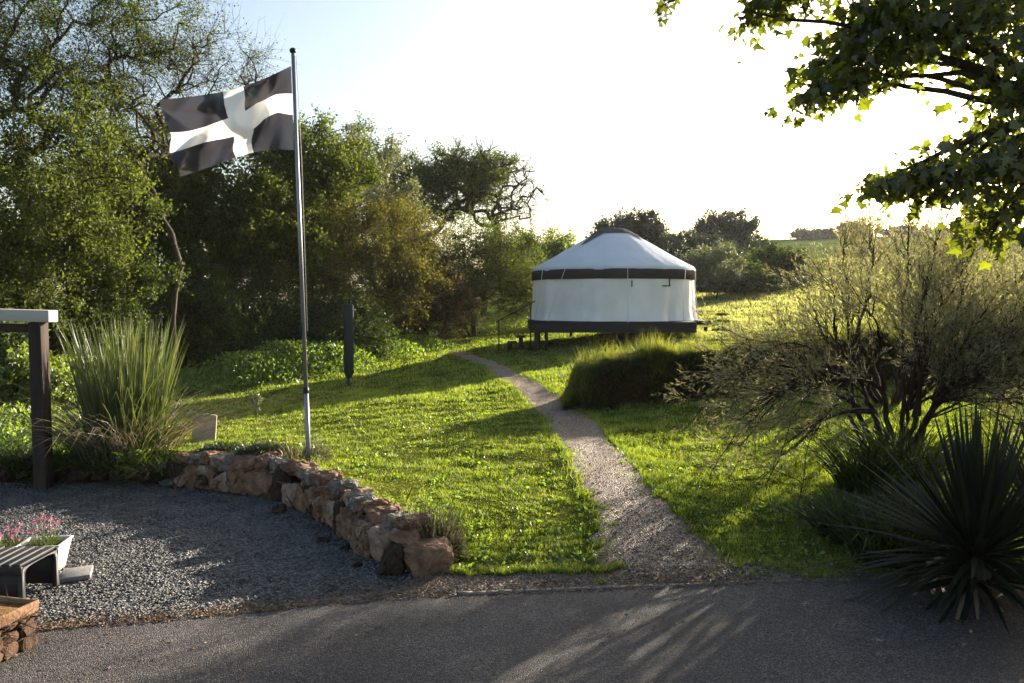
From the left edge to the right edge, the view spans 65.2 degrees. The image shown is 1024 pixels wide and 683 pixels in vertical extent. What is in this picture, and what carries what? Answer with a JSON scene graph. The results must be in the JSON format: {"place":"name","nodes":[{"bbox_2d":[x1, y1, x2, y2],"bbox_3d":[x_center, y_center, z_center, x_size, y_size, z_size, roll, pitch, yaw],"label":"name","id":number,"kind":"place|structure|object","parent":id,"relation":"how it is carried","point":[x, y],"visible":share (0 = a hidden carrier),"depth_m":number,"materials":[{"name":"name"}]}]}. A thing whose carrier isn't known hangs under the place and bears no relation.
{"place":"outdoors","nodes":[
{"label":"outdoors","id":0,"kind":"place"},
{"bbox_2d":[0,578,1023,682],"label":"road","id":1,"kind":"structure","parent":0,"point":[906,640],"depth_m":5.21,"materials":[{"name":"grey asphalt"}]},
{"bbox_2d":[13,538,940,681],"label":"leaf litter","id":2,"kind":"object","parent":1,"relation":"on","point":[157,619],"visible":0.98,"depth_m":6.10,"materials":[{"name":"brown plant"}]},
{"bbox_2d":[0,235,1023,578],"bbox_3d":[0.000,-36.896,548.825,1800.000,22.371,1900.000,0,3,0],"label":"ground","id":3,"kind":"structure","parent":0,"point":[528,459],"depth_m":11.03,"materials":[{"name":"green plant"}]},
{"bbox_2d":[0,307,78,438],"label":"sunlit bush","id":4,"kind":"object","parent":3,"relation":"on","point":[14,362],"visible":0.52,"depth_m":12.92,"materials":[{"name":"green plant"}]},
{"bbox_2d":[0,421,82,454],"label":"border plant","id":5,"kind":"object","parent":3,"relation":"on","point":[15,439],"visible":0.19,"depth_m":11.07,"materials":[{"name":"green plant"}]},
{"bbox_2d":[0,401,83,451],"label":"border plant","id":6,"kind":"object","parent":3,"relation":"on","point":[13,412],"visible":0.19,"depth_m":11.67,"materials":[{"name":"green plant"}]},
{"bbox_2d":[0,40,192,394],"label":"tall tree","id":7,"kind":"object","parent":3,"relation":"on","point":[70,240],"visible":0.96,"depth_m":17.77,"materials":[{"name":"green plant"}]},
{"bbox_2d":[2,439,224,477],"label":"border tuft","id":8,"kind":"object","parent":3,"relation":"on","point":[79,468],"visible":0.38,"depth_m":9.63,"materials":[{"name":"green plant"}]},
{"bbox_2d":[0,0,245,356],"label":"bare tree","id":9,"kind":"object","parent":3,"relation":"on","point":[125,17],"visible":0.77,"depth_m":19.32,"materials":[{"name":"green plant"}]},
{"bbox_2d":[0,206,252,380],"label":"holly tree","id":10,"kind":"object","parent":3,"relation":"on","point":[153,302],"visible":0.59,"depth_m":22.51,"materials":[{"name":"green plant"}]},
{"bbox_2d":[12,0,300,396],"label":"bare tree","id":11,"kind":"object","parent":3,"relation":"on","point":[159,118],"visible":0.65,"depth_m":21.02,"materials":[{"name":"green plant"}]},
{"bbox_2d":[2,95,312,295],"bbox_3d":[-11.096,-3.237,25.666,9.375,9.204,6.100,-1,3,-10],"label":"ivy tree","id":12,"kind":"object","parent":3,"relation":"on","point":[201,199],"visible":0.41,"depth_m":24.73,"materials":[{"name":"green plant"}]},
{"bbox_2d":[0,312,364,463],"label":"reed clump","id":13,"kind":"object","parent":3,"relation":"on","point":[131,405],"visible":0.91,"depth_m":9.89,"materials":[{"name":"green plant"}]},
{"bbox_2d":[191,414,216,440],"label":"stone slab","id":14,"kind":"structure","parent":3,"relation":"on","point":[204,436],"depth_m":12.33,"materials":[{"name":"grey stone"}]},
{"bbox_2d":[145,365,266,395],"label":"weed clump","id":15,"kind":"object","parent":3,"relation":"on","point":[200,384],"visible":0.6,"depth_m":22.62,"materials":[{"name":"green plant"}]},
{"bbox_2d":[0,448,454,577],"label":"rock wall","id":16,"kind":"structure","parent":3,"relation":"on","point":[356,516],"depth_m":8.24,"materials":[{"name":"brown stone"}]},
{"bbox_2d":[0,436,90,476],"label":"border tuft","id":17,"kind":"object","parent":16,"relation":"on","point":[16,470],"visible":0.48,"depth_m":9.76,"materials":[{"name":"green plant"}]},
{"bbox_2d":[0,440,148,475],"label":"border tuft","id":18,"kind":"object","parent":16,"relation":"on","point":[31,466],"visible":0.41,"depth_m":9.76,"materials":[{"name":"green plant"}]},
{"bbox_2d":[8,437,210,478],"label":"border tuft","id":19,"kind":"object","parent":16,"relation":"on","point":[154,462],"visible":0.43,"depth_m":9.63,"materials":[{"name":"green plant"}]},
{"bbox_2d":[112,437,151,472],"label":"fern","id":20,"kind":"object","parent":16,"relation":"on","point":[132,455],"visible":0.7,"depth_m":9.61,"materials":[{"name":"green plant"}]},
{"bbox_2d":[66,442,211,481],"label":"border tuft","id":21,"kind":"object","parent":16,"relation":"on","point":[154,477],"visible":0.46,"depth_m":9.52,"materials":[{"name":"green plant"}]},
{"bbox_2d":[195,439,245,452],"bbox_3d":[-3.592,1.346,9.932,0.759,0.260,0.479,0,3,0],"label":"sedum","id":22,"kind":"object","parent":16,"relation":"on","point":[220,447],"visible":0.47,"depth_m":9.89,"materials":[{"name":"green plant"}]},
{"bbox_2d":[230,440,301,457],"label":"heather","id":23,"kind":"object","parent":16,"relation":"on","point":[253,449],"visible":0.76,"depth_m":9.53,"materials":[{"name":"green plant"}]},
{"bbox_2d":[280,441,312,459],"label":"dry tuft","id":24,"kind":"object","parent":16,"relation":"on","point":[291,454],"visible":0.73,"depth_m":9.49,"materials":[{"name":"beige plant"}]},
{"bbox_2d":[179,263,319,376],"bbox_3d":[-8.678,-0.496,25.558,5.235,4.493,4.052,0,3,0],"label":"bramble bush","id":25,"kind":"object","parent":3,"relation":"on","point":[269,328],"visible":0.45,"depth_m":25.16,"materials":[{"name":"green plant"}]},
{"bbox_2d":[178,348,328,387],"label":"weed clump","id":26,"kind":"object","parent":3,"relation":"on","point":[251,363],"visible":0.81,"depth_m":23.11,"materials":[{"name":"green plant"}]},
{"bbox_2d":[83,172,423,336],"bbox_3d":[-12.006,-3.550,35.716,16.950,8.279,6.523,0,3,0],"label":"ash tree","id":27,"kind":"object","parent":3,"relation":"on","point":[204,274],"visible":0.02,"depth_m":35.34,"materials":[{"name":"green plant"}]},
{"bbox_2d":[249,392,264,417],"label":"young plant","id":28,"kind":"object","parent":3,"relation":"on","point":[254,400],"visible":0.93,"depth_m":14.84,"materials":[{"name":"green plant"}]},
{"bbox_2d":[225,338,344,381],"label":"weed clump","id":29,"kind":"object","parent":3,"relation":"on","point":[297,343],"visible":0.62,"depth_m":24.08,"materials":[{"name":"green plant"}]},
{"bbox_2d":[183,103,393,345],"bbox_3d":[-7.695,-3.681,27.513,6.783,9.523,5.355,-1,3,-24],"label":"green tree","id":30,"kind":"object","parent":3,"relation":"on","point":[337,176],"visible":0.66,"depth_m":26.69,"materials":[{"name":"green plant"}]},
{"bbox_2d":[289,47,310,461],"bbox_3d":[-2.434,-0.849,9.218,0.190,4.987,0.078,0,3,0],"label":"flagpole","id":31,"kind":"object","parent":3,"relation":"on","point":[302,326],"visible":0.98,"depth_m":9.20,"materials":[{"name":"metal"}]},
{"bbox_2d":[159,66,293,176],"bbox_3d":[-3.338,-2.509,9.289,1.690,1.267,0.807,0,3,0],"label":"flag","id":32,"kind":"object","parent":31,"relation":"attached to","point":[209,130],"visible":1,"depth_m":9.17,"materials":[{"name":"fabric"}]},
{"bbox_2d":[296,431,337,464],"bbox_3d":[-2.295,1.214,9.406,0.496,0.433,0.398,-1,3,-21],"label":"thyme","id":33,"kind":"object","parent":3,"relation":"on","point":[316,450],"visible":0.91,"depth_m":9.36,"materials":[{"name":"green plant"}]},
{"bbox_2d":[258,339,397,374],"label":"weed clump","id":34,"kind":"object","parent":3,"relation":"on","point":[335,356],"visible":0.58,"depth_m":24.80,"materials":[{"name":"green plant"}]},
{"bbox_2d":[252,280,406,369],"bbox_3d":[-6.176,-0.129,26.518,5.528,3.798,4.031,0,3,0],"label":"bramble bush","id":35,"kind":"object","parent":3,"relation":"on","point":[328,331],"visible":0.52,"depth_m":26.18,"materials":[{"name":"green plant"}]},
{"bbox_2d":[343,304,353,385],"bbox_3d":[-4.231,0.193,20.718,0.220,2.325,0.220,-1,3,-24],"label":"post","id":36,"kind":"object","parent":3,"relation":"on","point":[348,337],"visible":0.92,"depth_m":20.61,"materials":[{"name":"black metal"}]},
{"bbox_2d":[256,171,471,352],"bbox_3d":[-5.288,-2.481,29.106,8.310,7.089,5.764,-1,3,-18],"label":"thicket bush","id":37,"kind":"object","parent":3,"relation":"on","point":[411,266],"visible":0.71,"depth_m":28.76,"materials":[{"name":"green plant"}]},
{"bbox_2d":[322,111,445,261],"bbox_3d":[-6.297,-4.568,33.406,6.313,10.107,5.152,-2,4,-37],"label":"birch tree","id":38,"kind":"object","parent":3,"relation":"on","point":[386,154],"visible":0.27,"depth_m":33.10,"materials":[{"name":"green plant"}]},
{"bbox_2d":[340,336,435,361],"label":"weed clump","id":39,"kind":"object","parent":3,"relation":"on","point":[408,351],"visible":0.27,"depth_m":27.79,"materials":[{"name":"green plant"}]},
{"bbox_2d":[390,333,456,352],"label":"weed clump","id":40,"kind":"object","parent":3,"relation":"on","point":[419,339],"visible":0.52,"depth_m":29.97,"materials":[{"name":"green plant"}]},
{"bbox_2d":[391,498,471,560],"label":"lavender","id":41,"kind":"object","parent":3,"relation":"on","point":[433,527],"visible":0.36,"depth_m":6.81,"materials":[{"name":"green plant"}]},
{"bbox_2d":[367,255,497,346],"bbox_3d":[-3.358,-1.336,31.421,5.234,4.575,3.894,1,3,20],"label":"bramble bush","id":42,"kind":"object","parent":3,"relation":"on","point":[445,307],"visible":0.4,"depth_m":30.96,"materials":[{"name":"green plant"}]},
{"bbox_2d":[360,138,519,321],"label":"oak tree","id":43,"kind":"object","parent":3,"relation":"on","point":[438,179],"visible":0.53,"depth_m":42.70,"materials":[{"name":"green plant"}]},
{"bbox_2d":[409,306,500,336],"bbox_3d":[-2.950,-1.109,36.983,4.909,1.729,3.897,0,3,0],"label":"sapling","id":44,"kind":"object","parent":3,"relation":"on","point":[466,325],"visible":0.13,"depth_m":36.81,"materials":[{"name":"green plant"}]},
{"bbox_2d":[0,480,928,627],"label":"gravel yard","id":45,"kind":"structure","parent":3,"relation":"on","point":[364,574],"depth_m":7.02,"materials":[{"name":"grey gravel"}]},
{"bbox_2d":[0,585,41,661],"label":"stone trough","id":46,"kind":"object","parent":45,"relation":"on","point":[18,627],"visible":1,"depth_m":5.06,"materials":[{"name":"stone"}]},
{"bbox_2d":[0,309,57,489],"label":"pergola","id":47,"kind":"object","parent":45,"relation":"on","point":[36,328],"visible":0.81,"depth_m":9.43,"materials":[{"name":"wood"}]},
{"bbox_2d":[0,546,59,598],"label":"slatted stool","id":48,"kind":"object","parent":45,"relation":"on","point":[20,566],"visible":0.99,"depth_m":6.07,"materials":[{"name":"grey wood"}]},
{"bbox_2d":[15,535,73,569],"bbox_3d":[-3.857,1.768,6.601,0.350,0.245,0.297,0,3,-8],"label":"flower tub","id":49,"kind":"object","parent":45,"relation":"on","point":[63,546],"visible":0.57,"depth_m":6.64,"materials":[{"name":"plastic"}]},
{"bbox_2d":[0,522,29,546],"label":"thrift plant","id":50,"kind":"object","parent":49,"relation":"on","point":[3,542],"visible":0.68,"depth_m":6.64,"materials":[{"name":"pink plant"}]},
{"bbox_2d":[24,512,64,546],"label":"thrift plant","id":51,"kind":"object","parent":49,"relation":"on","point":[47,540],"visible":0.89,"depth_m":6.56,"materials":[{"name":"pink plant"}]},
{"bbox_2d":[59,565,93,582],"bbox_3d":[-3.529,1.885,6.485,0.220,0.040,0.240,-4,6,-22],"label":"paving slab","id":52,"kind":"object","parent":45,"relation":"on","point":[80,573],"depth_m":6.43,"materials":[{"name":"grey concrete"}]},
{"bbox_2d":[440,314,527,328],"bbox_3d":[-0.095,-1.052,39.448,10.166,0.759,7.210,-1,3,-24],"label":"sapling","id":53,"kind":"object","parent":3,"relation":"on","point":[506,320],"visible":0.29,"depth_m":38.41,"materials":[{"name":"green plant"}]},
{"bbox_2d":[421,201,555,336],"bbox_3d":[-1.012,-2.930,34.979,7.800,6.222,5.896,0,3,0],"label":"willow bush","id":54,"kind":"object","parent":3,"relation":"on","point":[501,262],"visible":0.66,"depth_m":34.15,"materials":[{"name":"green plant"}]},
{"bbox_2d":[443,122,558,322],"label":"bare oak limb tree","id":55,"kind":"object","parent":3,"relation":"on","point":[506,206],"visible":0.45,"depth_m":45.39,"materials":[{"name":"green plant"}]},
{"bbox_2d":[496,301,534,352],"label":"wooden steps","id":56,"kind":"structure","parent":3,"relation":"on","point":[510,343],"depth_m":26.72,"materials":[{"name":"wood"}]},
{"bbox_2d":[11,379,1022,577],"bbox_3d":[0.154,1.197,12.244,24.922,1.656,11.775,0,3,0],"label":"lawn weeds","id":57,"kind":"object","parent":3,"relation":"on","point":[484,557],"visible":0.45,"depth_m":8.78,"materials":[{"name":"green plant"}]},
{"bbox_2d":[494,217,579,305],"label":"lime bush","id":58,"kind":"object","parent":3,"relation":"on","point":[562,244],"visible":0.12,"depth_m":41.05,"materials":[{"name":"green plant"}]},
{"bbox_2d":[247,566,903,611],"bbox_3d":[0.509,1.899,6.259,5.354,0.028,0.685,0,3,-8],"label":"path apron","id":59,"kind":"object","parent":3,"relation":"on","point":[441,582],"visible":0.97,"depth_m":6.32,"materials":[{"name":"grey gravel"}]},
{"bbox_2d":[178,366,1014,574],"bbox_3d":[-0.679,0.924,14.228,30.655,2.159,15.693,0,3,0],"label":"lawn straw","id":60,"kind":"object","parent":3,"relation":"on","point":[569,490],"visible":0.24,"depth_m":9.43,"materials":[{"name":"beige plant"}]},
{"bbox_2d":[447,360,776,584],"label":"edge grass","id":61,"kind":"structure","parent":3,"relation":"on","point":[493,571],"depth_m":7.63,"materials":[{"name":"green plant"}]},
{"bbox_2d":[527,318,709,351],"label":"yurt deck","id":62,"kind":"structure","parent":3,"relation":"on","point":[536,327],"depth_m":25.41,"materials":[{"name":"brown wood"}]},
{"bbox_2d":[528,228,698,321],"bbox_3d":[3.567,-2.361,28.113,5.975,3.248,6.049,0,3,0],"label":"yurt","id":63,"kind":"object","parent":62,"relation":"on","point":[614,274],"visible":0.98,"depth_m":25.87,"materials":[{"name":"fabric"}]},
{"bbox_2d":[583,203,671,249],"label":"pine tree","id":64,"kind":"object","parent":3,"relation":"on","point":[649,227],"visible":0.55,"depth_m":60.62,"materials":[{"name":"green plant"}]},
{"bbox_2d":[459,579,800,594],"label":"kerb","id":65,"kind":"structure","parent":3,"relation":"on","point":[548,589],"depth_m":6.16,"materials":[{"name":"grey concrete"}]},
{"bbox_2d":[662,229,686,245],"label":"hedge bush","id":66,"kind":"object","parent":3,"relation":"on","point":[671,238],"visible":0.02,"depth_m":67.65,"materials":[{"name":"green plant"}]},
{"bbox_2d":[662,223,752,264],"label":"hedge bush","id":67,"kind":"object","parent":3,"relation":"on","point":[710,241],"visible":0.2,"depth_m":62.84,"materials":[{"name":"green plant"}]},
{"bbox_2d":[675,238,751,299],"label":"sallow bush","id":68,"kind":"object","parent":3,"relation":"on","point":[712,268],"visible":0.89,"depth_m":47.07,"materials":[{"name":"green plant"}]},
{"bbox_2d":[708,309,732,348],"bbox_3d":[4.476,0.090,17.025,0.933,1.550,0.961,0,3,0],"label":"sapling conifer","id":69,"kind":"object","parent":3,"relation":"on","point":[722,314],"visible":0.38,"depth_m":16.98,"materials":[{"name":"green plant"}]},
{"bbox_2d":[684,205,775,258],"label":"round tree","id":70,"kind":"object","parent":3,"relation":"on","point":[732,224],"visible":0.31,"depth_m":75.66,"materials":[{"name":"green plant"}]},
{"bbox_2d":[694,237,831,297],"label":"hedge bush","id":71,"kind":"object","parent":3,"relation":"on","point":[770,257],"visible":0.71,"depth_m":52.28,"materials":[{"name":"green plant"}]},
{"bbox_2d":[794,226,821,239],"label":"distant trees","id":72,"kind":"object","parent":3,"relation":"on","point":[802,234],"visible":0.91,"depth_m":202.13,"materials":[{"name":"green plant"}]},
{"bbox_2d":[733,482,919,544],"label":"border plant","id":73,"kind":"object","parent":3,"relation":"on","point":[822,526],"visible":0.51,"depth_m":7.27,"materials":[{"name":"green plant"}]},
{"bbox_2d":[788,226,868,239],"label":"field hedge","id":74,"kind":"object","parent":3,"relation":"on","point":[825,233],"visible":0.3,"depth_m":209.73,"materials":[{"name":"green plant"}]},
{"bbox_2d":[652,0,1023,270],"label":"maple tree","id":75,"kind":"object","parent":3,"relation":"on","point":[878,28],"visible":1,"depth_m":5.19,"materials":[{"name":"green plant"}]},
{"bbox_2d":[659,154,1023,499],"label":"tamarisk bush","id":76,"kind":"object","parent":3,"relation":"on","point":[984,357],"visible":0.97,"depth_m":8.87,"materials":[{"name":"green plant"}]},
{"bbox_2d":[833,219,856,232],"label":"distant tree","id":77,"kind":"object","parent":3,"relation":"on","point":[842,225],"visible":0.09,"depth_m":213.17,"materials":[{"name":"green plant"}]},
{"bbox_2d":[692,252,1023,342],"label":"meadow grass","id":78,"kind":"structure","parent":3,"relation":"on","point":[740,316],"depth_m":37.96,"materials":[{"name":"green plant"}]},
{"bbox_2d":[767,423,952,497],"bbox_3d":[3.885,1.257,8.507,2.514,0.685,2.437,0,3,0],"label":"border plant","id":79,"kind":"object","parent":3,"relation":"on","point":[845,470],"visible":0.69,"depth_m":8.32,"materials":[{"name":"green plant"}]},
{"bbox_2d":[780,487,948,569],"bbox_3d":[3.287,1.603,6.827,2.090,0.534,1.960,0,3,0],"label":"border plant","id":80,"kind":"object","parent":3,"relation":"on","point":[871,542],"visible":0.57,"depth_m":6.75,"materials":[{"name":"green plant"}]},
{"bbox_2d":[758,409,1007,491],"bbox_3d":[4.209,1.158,8.664,2.991,0.832,3.013,2,4,37],"label":"border plant","id":81,"kind":"object","parent":3,"relation":"on","point":[885,435],"visible":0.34,"depth_m":8.60,"materials":[{"name":"green plant"}]},
{"bbox_2d":[798,386,1023,634],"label":"yucca","id":82,"kind":"object","parent":3,"relation":"on","point":[978,529],"visible":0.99,"depth_m":5.88,"materials":[{"name":"green plant"}]},
{"bbox_2d":[876,222,949,236],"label":"field hedge","id":83,"kind":"object","parent":3,"relation":"on","point":[903,231],"visible":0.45,"depth_m":209.58,"materials":[{"name":"green plant"}]},
{"bbox_2d":[834,469,1008,529],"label":"border plant","id":84,"kind":"object","parent":3,"relation":"on","point":[894,499],"visible":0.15,"depth_m":7.63,"materials":[{"name":"green plant"}]},
{"bbox_2d":[825,197,1023,405],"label":"tamarisk bush","id":85,"kind":"object","parent":3,"relation":"on","point":[876,396],"visible":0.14,"depth_m":13.15,"materials":[{"name":"green plant"}]},
{"bbox_2d":[913,384,1023,580],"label":"yucca","id":86,"kind":"object","parent":3,"relation":"on","point":[1018,474],"visible":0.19,"depth_m":6.90,"materials":[{"name":"green plant"}]},
{"bbox_2d":[984,434,1013,469],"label":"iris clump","id":87,"kind":"object","parent":3,"relation":"on","point":[986,440],"visible":0.08,"depth_m":8.46,"materials":[{"name":"green plant"}]},
{"bbox_2d":[0,0,1023,299],"label":"sky","id":88,"kind":"structure","parent":0,"point":[617,106],"materials":[{"name":"white"}]},
{"bbox_2d":[449,351,765,582],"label":"path","id":89,"kind":"structure","parent":0,"point":[602,474],"depth_m":8.05,"materials":[{"name":"grey gravel"}]},
{"bbox_2d":[547,331,951,411],"bbox_3d":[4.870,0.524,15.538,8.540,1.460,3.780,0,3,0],"label":"bank","id":90,"kind":"structure","parent":0,"point":[647,388],"depth_m":14.34,"materials":[{"name":"green plant"}]},
{"bbox_2d":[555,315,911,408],"bbox_3d":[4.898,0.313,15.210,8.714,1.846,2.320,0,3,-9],"label":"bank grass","id":91,"kind":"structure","parent":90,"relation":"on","point":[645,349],"depth_m":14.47,"materials":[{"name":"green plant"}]},
{"bbox_2d":[739,330,815,380],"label":"bank shrub","id":92,"kind":"object","parent":90,"relation":"on","point":[778,360],"visible":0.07,"depth_m":14.64,"materials":[{"name":"green plant"}]},
{"bbox_2d":[768,311,869,374],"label":"bank shrub","id":93,"kind":"object","parent":90,"relation":"on","point":[836,352],"visible":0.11,"depth_m":15.01,"materials":[{"name":"green plant"}]},
{"bbox_2d":[831,320,925,365],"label":"bank shrub","id":94,"kind":"object","parent":90,"relation":"on","point":[895,351],"visible":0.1,"depth_m":15.23,"materials":[{"name":"green plant"}]}
]}

